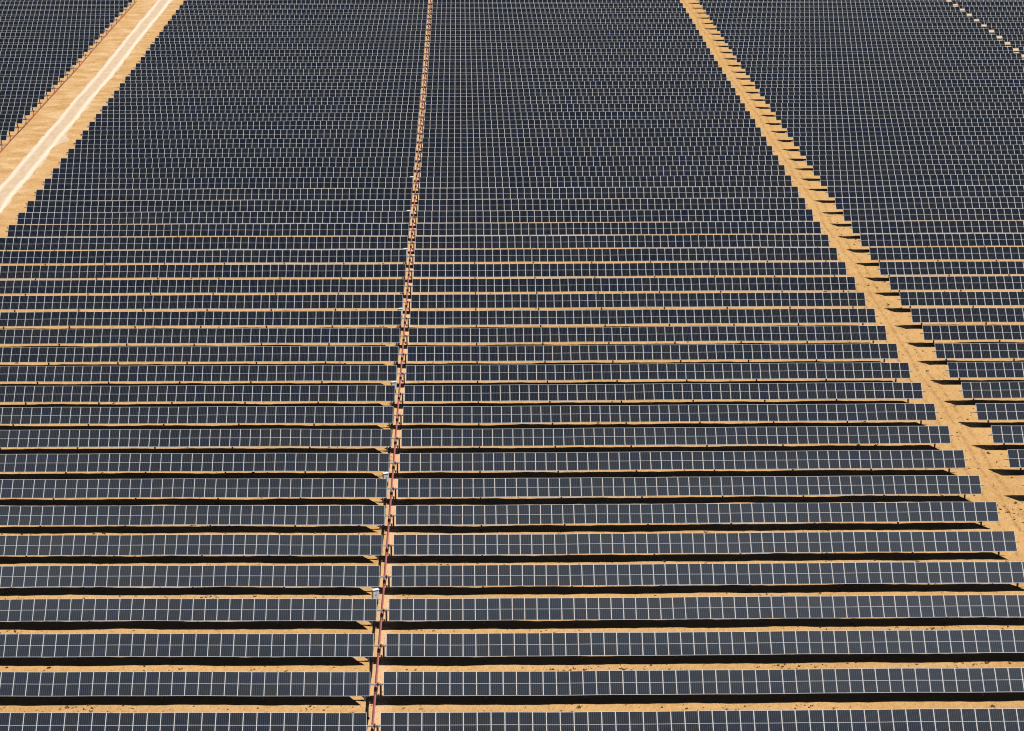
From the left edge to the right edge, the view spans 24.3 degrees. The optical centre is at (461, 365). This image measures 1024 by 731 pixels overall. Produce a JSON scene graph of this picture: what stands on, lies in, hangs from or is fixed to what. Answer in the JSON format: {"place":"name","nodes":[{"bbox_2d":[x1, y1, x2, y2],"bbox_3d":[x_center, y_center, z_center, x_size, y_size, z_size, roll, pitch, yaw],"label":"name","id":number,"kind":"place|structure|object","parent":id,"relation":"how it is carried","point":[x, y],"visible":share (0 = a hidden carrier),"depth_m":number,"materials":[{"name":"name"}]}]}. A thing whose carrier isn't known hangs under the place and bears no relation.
{"place":"outdoors","nodes":[
{"label":"outdoors","id":0,"kind":"place"},
{"bbox_2d":[0,0,172,212],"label":"dirt road","id":1,"kind":"structure","parent":0,"point":[29,164],"depth_m":404.67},
{"bbox_2d":[0,0,1023,730],"bbox_3d":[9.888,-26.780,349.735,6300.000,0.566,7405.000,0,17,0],"label":"ground","id":2,"kind":"structure","parent":0,"point":[1002,482],"depth_m":219.31,"materials":[{"name":"sand"}]},
{"bbox_2d":[0,44,93,55],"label":"tracker row","id":3,"kind":"object","parent":2,"relation":"on","point":[50,47],"visible":0.73,"depth_m":461.42,"materials":[{"name":"glass"}]},
{"bbox_2d":[0,38,98,45],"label":"tracker row","id":4,"kind":"object","parent":2,"relation":"on","point":[12,41],"visible":0.72,"depth_m":468.32,"materials":[{"name":"glass"}]},
{"bbox_2d":[0,32,103,41],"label":"tracker row","id":5,"kind":"object","parent":2,"relation":"on","point":[95,35],"visible":0.66,"depth_m":475.23,"materials":[{"name":"glass"}]},
{"bbox_2d":[0,26,108,35],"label":"tracker row","id":6,"kind":"object","parent":2,"relation":"on","point":[100,29],"visible":0.71,"depth_m":482.13,"materials":[{"name":"glass"}]},
{"bbox_2d":[0,21,111,31],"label":"tracker row","id":7,"kind":"object","parent":2,"relation":"on","point":[45,23],"visible":0.71,"depth_m":489.11,"materials":[{"name":"glass"}]},
{"bbox_2d":[0,16,118,25],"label":"tracker row","id":8,"kind":"object","parent":2,"relation":"on","point":[111,19],"visible":0.69,"depth_m":495.98,"materials":[{"name":"glass"}]},
{"bbox_2d":[0,10,123,20],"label":"tracker row","id":9,"kind":"object","parent":2,"relation":"on","point":[115,13],"visible":0.68,"depth_m":502.83,"materials":[{"name":"glass"}]},
{"bbox_2d":[0,5,127,12],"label":"tracker row","id":10,"kind":"object","parent":2,"relation":"on","point":[120,8],"visible":0.71,"depth_m":509.78,"materials":[{"name":"glass"}]},
{"bbox_2d":[0,1,132,10],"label":"tracker row","id":11,"kind":"object","parent":2,"relation":"on","point":[46,3],"visible":0.73,"depth_m":516.71,"materials":[{"name":"glass"}]},
{"bbox_2d":[371,0,430,730],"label":"drive bar","id":12,"kind":"object","parent":2,"relation":"on","point":[379,641],"visible":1,"depth_m":229.38,"materials":[{"name":"red paint"}]},
{"bbox_2d":[5,221,820,239],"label":"tracker row","id":13,"kind":"object","parent":2,"relation":"on","point":[291,230],"visible":0.94,"depth_m":315.97,"materials":[{"name":"glass"}]},
{"bbox_2d":[15,209,814,226],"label":"tracker row","id":14,"kind":"object","parent":2,"relation":"on","point":[295,217],"visible":0.95,"depth_m":322.90,"materials":[{"name":"glass"}]},
{"bbox_2d":[0,234,830,252],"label":"tracker row","id":15,"kind":"object","parent":2,"relation":"on","point":[345,242],"visible":0.92,"depth_m":309.06,"materials":[{"name":"glass"}]},
{"bbox_2d":[24,198,807,215],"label":"tracker row","id":16,"kind":"object","parent":2,"relation":"on","point":[395,205],"visible":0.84,"depth_m":329.84,"materials":[{"name":"glass"}]},
{"bbox_2d":[33,186,800,202],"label":"tracker row","id":17,"kind":"object","parent":2,"relation":"on","point":[374,193],"visible":0.93,"depth_m":336.73,"materials":[{"name":"glass"}]},
{"bbox_2d":[42,175,793,191],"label":"tracker row","id":18,"kind":"object","parent":2,"relation":"on","point":[387,182],"visible":0.88,"depth_m":343.65,"materials":[{"name":"glass"}]},
{"bbox_2d":[52,165,786,180],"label":"tracker row","id":19,"kind":"object","parent":2,"relation":"on","point":[480,171],"visible":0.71,"depth_m":350.61,"materials":[{"name":"glass"}]},
{"bbox_2d":[58,155,780,171],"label":"tracker row","id":20,"kind":"object","parent":2,"relation":"on","point":[386,162],"visible":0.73,"depth_m":357.53,"materials":[{"name":"glass"}]},
{"bbox_2d":[0,248,839,266],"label":"tracker row","id":21,"kind":"object","parent":2,"relation":"on","point":[333,256],"visible":0.99,"depth_m":302.13,"materials":[{"name":"glass"}]},
{"bbox_2d":[66,146,774,160],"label":"tracker row","id":22,"kind":"object","parent":2,"relation":"on","point":[434,152],"visible":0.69,"depth_m":364.47,"materials":[{"name":"glass"}]},
{"bbox_2d":[73,136,768,151],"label":"tracker row","id":23,"kind":"object","parent":2,"relation":"on","point":[387,142],"visible":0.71,"depth_m":371.38,"materials":[{"name":"glass"}]},
{"bbox_2d":[80,127,762,141],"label":"tracker row","id":24,"kind":"object","parent":2,"relation":"on","point":[407,133],"visible":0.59,"depth_m":378.30,"materials":[{"name":"glass"}]},
{"bbox_2d":[93,111,750,124],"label":"tracker row","id":25,"kind":"object","parent":2,"relation":"on","point":[448,116],"visible":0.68,"depth_m":392.20,"materials":[{"name":"glass"}]},
{"bbox_2d":[89,119,755,133],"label":"tracker row","id":26,"kind":"object","parent":2,"relation":"on","point":[375,124],"visible":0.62,"depth_m":385.25,"materials":[{"name":"glass"}]},
{"bbox_2d":[101,103,745,114],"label":"tracker row","id":27,"kind":"object","parent":2,"relation":"on","point":[203,109],"visible":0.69,"depth_m":399.12,"materials":[{"name":"glass"}]},
{"bbox_2d":[0,262,848,281],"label":"tracker row","id":28,"kind":"object","parent":2,"relation":"on","point":[341,271],"visible":0.99,"depth_m":295.23,"materials":[{"name":"glass"}]},
{"bbox_2d":[108,95,740,108],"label":"tracker row","id":29,"kind":"object","parent":2,"relation":"on","point":[549,100],"visible":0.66,"depth_m":406.03,"materials":[{"name":"glass"}]},
{"bbox_2d":[112,88,737,100],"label":"tracker row","id":30,"kind":"object","parent":2,"relation":"on","point":[356,93],"visible":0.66,"depth_m":412.96,"materials":[{"name":"glass"}]},
{"bbox_2d":[117,81,732,92],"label":"tracker row","id":31,"kind":"object","parent":2,"relation":"on","point":[483,85],"visible":0.71,"depth_m":419.87,"materials":[{"name":"glass"}]},
{"bbox_2d":[128,67,723,78],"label":"tracker row","id":32,"kind":"object","parent":2,"relation":"on","point":[418,71],"visible":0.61,"depth_m":433.77,"materials":[{"name":"glass"}]},
{"bbox_2d":[139,54,713,65],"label":"tracker row","id":33,"kind":"object","parent":2,"relation":"on","point":[443,58],"visible":0.69,"depth_m":447.61,"materials":[{"name":"glass"}]},
{"bbox_2d":[125,74,728,85],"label":"tracker row","id":34,"kind":"object","parent":2,"relation":"on","point":[430,78],"visible":0.68,"depth_m":426.82,"materials":[{"name":"glass"}]},
{"bbox_2d":[134,61,719,73],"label":"tracker row","id":35,"kind":"object","parent":2,"relation":"on","point":[389,65],"visible":0.72,"depth_m":440.70,"materials":[{"name":"glass"}]},
{"bbox_2d":[143,48,711,60],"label":"tracker row","id":36,"kind":"object","parent":2,"relation":"on","point":[442,52],"visible":0.69,"depth_m":454.50,"materials":[{"name":"glass"}]},
{"bbox_2d":[148,42,706,52],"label":"tracker row","id":37,"kind":"object","parent":2,"relation":"on","point":[372,46],"visible":0.7,"depth_m":461.40,"materials":[{"name":"glass"}]},
{"bbox_2d":[0,277,857,296],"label":"tracker row","id":38,"kind":"object","parent":2,"relation":"on","point":[338,286],"visible":0.98,"depth_m":288.31,"materials":[{"name":"glass"}]},
{"bbox_2d":[154,36,704,47],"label":"tracker row","id":39,"kind":"object","parent":2,"relation":"on","point":[449,39],"visible":0.69,"depth_m":468.32,"materials":[{"name":"glass"}]},
{"bbox_2d":[159,30,699,41],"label":"tracker row","id":40,"kind":"object","parent":2,"relation":"on","point":[571,33],"visible":0.7,"depth_m":475.22,"materials":[{"name":"glass"}]},
{"bbox_2d":[163,24,695,32],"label":"tracker row","id":41,"kind":"object","parent":2,"relation":"on","point":[634,27],"visible":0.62,"depth_m":482.13,"materials":[{"name":"glass"}]},
{"bbox_2d":[170,13,688,22],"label":"tracker row","id":42,"kind":"object","parent":2,"relation":"on","point":[600,16],"visible":0.72,"depth_m":495.98,"materials":[{"name":"glass"}]},
{"bbox_2d":[166,18,693,29],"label":"tracker row","id":43,"kind":"object","parent":2,"relation":"on","point":[450,22],"visible":0.64,"depth_m":489.07,"materials":[{"name":"glass"}]},
{"bbox_2d":[175,8,685,17],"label":"tracker row","id":44,"kind":"object","parent":2,"relation":"on","point":[579,11],"visible":0.65,"depth_m":502.88,"materials":[{"name":"glass"}]},
{"bbox_2d":[181,0,679,6],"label":"tracker row","id":45,"kind":"object","parent":2,"relation":"on","point":[250,2],"visible":0.59,"depth_m":516.71,"materials":[{"name":"glass"}]},
{"bbox_2d":[179,3,682,13],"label":"tracker row","id":46,"kind":"object","parent":2,"relation":"on","point":[417,6],"visible":0.72,"depth_m":509.82,"materials":[{"name":"glass"}]},
{"bbox_2d":[0,292,867,312],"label":"tracker row","id":47,"kind":"object","parent":2,"relation":"on","point":[330,301],"visible":0.97,"depth_m":281.40,"materials":[{"name":"glass"}]},
{"bbox_2d":[0,309,877,329],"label":"tracker row","id":48,"kind":"object","parent":2,"relation":"on","point":[332,318],"visible":0.98,"depth_m":274.48,"materials":[{"name":"glass"}]},
{"bbox_2d":[0,326,888,346],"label":"tracker row","id":49,"kind":"object","parent":2,"relation":"on","point":[323,335],"visible":0.99,"depth_m":267.57,"materials":[{"name":"glass"}]},
{"bbox_2d":[0,343,899,366],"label":"tracker row","id":50,"kind":"object","parent":2,"relation":"on","point":[347,354],"visible":0.97,"depth_m":260.66,"materials":[{"name":"glass"}]},
{"bbox_2d":[0,363,911,385],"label":"tracker row","id":51,"kind":"object","parent":2,"relation":"on","point":[321,373],"visible":0.98,"depth_m":253.73,"materials":[{"name":"glass"}]},
{"bbox_2d":[0,382,924,406],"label":"tracker row","id":52,"kind":"object","parent":2,"relation":"on","point":[433,393],"visible":0.98,"depth_m":246.81,"materials":[{"name":"glass"}]},
{"bbox_2d":[0,403,938,428],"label":"tracker row","id":53,"kind":"object","parent":2,"relation":"on","point":[307,414],"visible":0.97,"depth_m":239.91,"materials":[{"name":"glass"}]},
{"bbox_2d":[0,426,952,452],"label":"tracker row","id":54,"kind":"object","parent":2,"relation":"on","point":[155,438],"visible":0.95,"depth_m":232.98,"materials":[{"name":"glass"}]},
{"bbox_2d":[0,450,967,476],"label":"tracker row","id":55,"kind":"object","parent":2,"relation":"on","point":[410,462],"visible":0.97,"depth_m":226.06,"materials":[{"name":"glass"}]},
{"bbox_2d":[0,475,983,502],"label":"tracker row","id":56,"kind":"object","parent":2,"relation":"on","point":[305,488],"visible":0.98,"depth_m":219.15,"materials":[{"name":"glass"}]},
{"bbox_2d":[0,502,999,530],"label":"tracker row","id":57,"kind":"object","parent":2,"relation":"on","point":[481,515],"visible":1,"depth_m":212.22,"materials":[{"name":"glass"}]},
{"bbox_2d":[0,531,1019,560],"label":"tracker row","id":58,"kind":"object","parent":2,"relation":"on","point":[247,544],"visible":1,"depth_m":205.32,"materials":[{"name":"glass"}]},
{"bbox_2d":[0,214,1021,723],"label":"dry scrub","id":59,"kind":"object","parent":2,"relation":"on","point":[504,564],"visible":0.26,"depth_m":197.46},
{"bbox_2d":[0,668,1023,701],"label":"tracker row","id":60,"kind":"object","parent":2,"relation":"on","point":[488,683],"visible":1,"depth_m":177.63,"materials":[{"name":"glass"}]},
{"bbox_2d":[0,629,1023,661],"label":"tracker row","id":61,"kind":"object","parent":2,"relation":"on","point":[345,645],"visible":1,"depth_m":184.55,"materials":[{"name":"glass"}]},
{"bbox_2d":[0,595,1023,626],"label":"tracker row","id":62,"kind":"object","parent":2,"relation":"on","point":[278,610],"visible":1,"depth_m":191.48,"materials":[{"name":"glass"}]},
{"bbox_2d":[0,562,1023,592],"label":"tracker row","id":63,"kind":"object","parent":2,"relation":"on","point":[193,576],"visible":1,"depth_m":198.40,"materials":[{"name":"glass"}]},
{"bbox_2d":[0,708,1023,730],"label":"tracker row","id":64,"kind":"object","parent":2,"relation":"on","point":[965,720],"visible":1,"depth_m":170.82,"materials":[{"name":"glass"}]},
{"bbox_2d":[699,0,1023,4],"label":"tracker row","id":65,"kind":"object","parent":2,"relation":"on","point":[764,1],"visible":0.56,"depth_m":516.56,"materials":[{"name":"glass"}]},
{"bbox_2d":[701,2,1023,9],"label":"tracker row","id":66,"kind":"object","parent":2,"relation":"on","point":[859,4],"visible":0.62,"depth_m":509.79,"materials":[{"name":"glass"}]},
{"bbox_2d":[704,6,1023,14],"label":"tracker row","id":67,"kind":"object","parent":2,"relation":"on","point":[968,10],"visible":0.67,"depth_m":502.86,"materials":[{"name":"glass"}]},
{"bbox_2d":[709,12,1023,19],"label":"tracker row","id":68,"kind":"object","parent":2,"relation":"on","point":[975,15],"visible":0.73,"depth_m":495.97,"materials":[{"name":"glass"}]},
{"bbox_2d":[711,17,1023,25],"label":"tracker row","id":69,"kind":"object","parent":2,"relation":"on","point":[961,20],"visible":0.66,"depth_m":489.06,"materials":[{"name":"glass"}]},
{"bbox_2d":[715,22,1023,31],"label":"tracker row","id":70,"kind":"object","parent":2,"relation":"on","point":[991,26],"visible":0.69,"depth_m":482.12,"materials":[{"name":"glass"}]},
{"bbox_2d":[719,28,1023,36],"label":"tracker row","id":71,"kind":"object","parent":2,"relation":"on","point":[997,32],"visible":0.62,"depth_m":475.22,"materials":[{"name":"glass"}]},
{"bbox_2d":[722,34,1023,42],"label":"tracker row","id":72,"kind":"object","parent":2,"relation":"on","point":[935,37],"visible":0.74,"depth_m":468.32,"materials":[{"name":"glass"}]},
{"bbox_2d":[726,40,1023,48],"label":"tracker row","id":73,"kind":"object","parent":2,"relation":"on","point":[903,44],"visible":0.73,"depth_m":461.41,"materials":[{"name":"glass"}]},
{"bbox_2d":[732,47,1023,55],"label":"tracker row","id":74,"kind":"object","parent":2,"relation":"on","point":[859,50],"visible":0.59,"depth_m":454.51,"materials":[{"name":"glass"}]},
{"bbox_2d":[735,53,1023,62],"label":"tracker row","id":75,"kind":"object","parent":2,"relation":"on","point":[924,56],"visible":0.69,"depth_m":447.61,"materials":[{"name":"glass"}]},
{"bbox_2d":[739,59,1023,68],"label":"tracker row","id":76,"kind":"object","parent":2,"relation":"on","point":[822,63],"visible":0.66,"depth_m":440.71,"materials":[{"name":"glass"}]},
{"bbox_2d":[743,66,1023,74],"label":"tracker row","id":77,"kind":"object","parent":2,"relation":"on","point":[927,69],"visible":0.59,"depth_m":433.75,"materials":[{"name":"glass"}]},
{"bbox_2d":[748,72,1023,81],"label":"tracker row","id":78,"kind":"object","parent":2,"relation":"on","point":[879,76],"visible":0.69,"depth_m":426.84,"materials":[{"name":"glass"}]},
{"bbox_2d":[754,79,1023,90],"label":"tracker row","id":79,"kind":"object","parent":2,"relation":"on","point":[776,84],"visible":0.68,"depth_m":419.89,"materials":[{"name":"glass"}]},
{"bbox_2d":[758,86,1023,96],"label":"tracker row","id":80,"kind":"object","parent":2,"relation":"on","point":[793,91],"visible":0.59,"depth_m":412.95,"materials":[{"name":"glass"}]},
{"bbox_2d":[764,94,1023,106],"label":"tracker row","id":81,"kind":"object","parent":2,"relation":"on","point":[787,99],"visible":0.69,"depth_m":406.04,"materials":[{"name":"glass"}]},
{"bbox_2d":[770,102,1023,111],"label":"tracker row","id":82,"kind":"object","parent":2,"relation":"on","point":[774,107],"visible":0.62,"depth_m":399.12,"materials":[{"name":"glass"}]},
{"bbox_2d":[775,110,1023,119],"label":"tracker row","id":83,"kind":"object","parent":2,"relation":"on","point":[989,114],"visible":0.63,"depth_m":392.20,"materials":[{"name":"glass"}]},
{"bbox_2d":[781,118,1023,128],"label":"tracker row","id":84,"kind":"object","parent":2,"relation":"on","point":[900,122],"visible":0.73,"depth_m":385.24,"materials":[{"name":"glass"}]},
{"bbox_2d":[785,126,1023,136],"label":"tracker row","id":85,"kind":"object","parent":2,"relation":"on","point":[906,131],"visible":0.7,"depth_m":378.31,"materials":[{"name":"glass"}]},
{"bbox_2d":[791,135,1023,145],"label":"tracker row","id":86,"kind":"object","parent":2,"relation":"on","point":[906,140],"visible":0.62,"depth_m":371.37,"materials":[{"name":"glass"}]},
{"bbox_2d":[797,145,1023,155],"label":"tracker row","id":87,"kind":"object","parent":2,"relation":"on","point":[878,150],"visible":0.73,"depth_m":364.48,"materials":[{"name":"glass"}]},
{"bbox_2d":[804,154,1023,165],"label":"tracker row","id":88,"kind":"object","parent":2,"relation":"on","point":[811,160],"visible":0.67,"depth_m":357.53,"materials":[{"name":"glass"}]},
{"bbox_2d":[811,164,1023,175],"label":"tracker row","id":89,"kind":"object","parent":2,"relation":"on","point":[945,169],"visible":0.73,"depth_m":350.61,"materials":[{"name":"glass"}]},
{"bbox_2d":[818,174,1023,185],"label":"tracker row","id":90,"kind":"object","parent":2,"relation":"on","point":[936,180],"visible":0.88,"depth_m":343.63,"materials":[{"name":"glass"}]},
{"bbox_2d":[825,185,1023,197],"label":"tracker row","id":91,"kind":"object","parent":2,"relation":"on","point":[921,191],"visible":0.88,"depth_m":336.73,"materials":[{"name":"glass"}]},
{"bbox_2d":[833,197,1023,208],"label":"tracker row","id":92,"kind":"object","parent":2,"relation":"on","point":[939,203],"visible":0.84,"depth_m":329.83,"materials":[{"name":"glass"}]},
{"bbox_2d":[841,208,1023,220],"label":"tracker row","id":93,"kind":"object","parent":2,"relation":"on","point":[1016,214],"visible":0.87,"depth_m":322.89,"materials":[{"name":"glass"}]},
{"bbox_2d":[849,221,1023,233],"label":"tracker row","id":94,"kind":"object","parent":2,"relation":"on","point":[880,227],"visible":0.98,"depth_m":315.96,"materials":[{"name":"glass"}]},
{"bbox_2d":[858,233,1023,250],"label":"tracker row","id":95,"kind":"object","parent":2,"relation":"on","point":[927,240],"visible":0.94,"depth_m":309.07,"materials":[{"name":"glass"}]},
{"bbox_2d":[867,247,1023,261],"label":"tracker row","id":96,"kind":"object","parent":2,"relation":"on","point":[939,253],"visible":1,"depth_m":302.12,"materials":[{"name":"glass"}]},
{"bbox_2d":[877,261,1023,279],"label":"tracker row","id":97,"kind":"object","parent":2,"relation":"on","point":[949,268],"visible":0.98,"depth_m":295.22,"materials":[{"name":"glass"}]},
{"bbox_2d":[887,276,1023,293],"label":"tracker row","id":98,"kind":"object","parent":2,"relation":"on","point":[899,283],"visible":0.98,"depth_m":288.32,"materials":[{"name":"glass"}]},
{"bbox_2d":[897,291,1023,310],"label":"tracker row","id":99,"kind":"object","parent":2,"relation":"on","point":[964,299],"visible":0.98,"depth_m":281.40,"materials":[{"name":"glass"}]},
{"bbox_2d":[908,308,1023,326],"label":"tracker row","id":100,"kind":"object","parent":2,"relation":"on","point":[932,315],"visible":0.97,"depth_m":274.46,"materials":[{"name":"glass"}]},
{"bbox_2d":[920,325,1023,344],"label":"tracker row","id":101,"kind":"object","parent":2,"relation":"on","point":[970,332],"visible":0.98,"depth_m":267.58,"materials":[{"name":"glass"}]},
{"bbox_2d":[932,343,1023,362],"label":"tracker row","id":102,"kind":"object","parent":2,"relation":"on","point":[967,350],"visible":0.98,"depth_m":260.66,"materials":[{"name":"glass"}]},
{"bbox_2d":[945,362,1023,382],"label":"tracker row","id":103,"kind":"object","parent":2,"relation":"on","point":[959,370],"visible":1,"depth_m":253.75,"materials":[{"name":"glass"}]},
{"bbox_2d":[959,382,1023,402],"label":"tracker row","id":104,"kind":"object","parent":2,"relation":"on","point":[1002,389],"visible":1,"depth_m":246.83,"materials":[{"name":"glass"}]},
{"bbox_2d":[973,403,1023,425],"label":"tracker row","id":105,"kind":"object","parent":2,"relation":"on","point":[1004,411],"visible":1,"depth_m":239.90,"materials":[{"name":"glass"}]},
{"bbox_2d":[988,426,1023,447],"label":"tracker row","id":106,"kind":"object","parent":2,"relation":"on","point":[1014,434],"visible":1,"depth_m":233.00,"materials":[{"name":"glass"}]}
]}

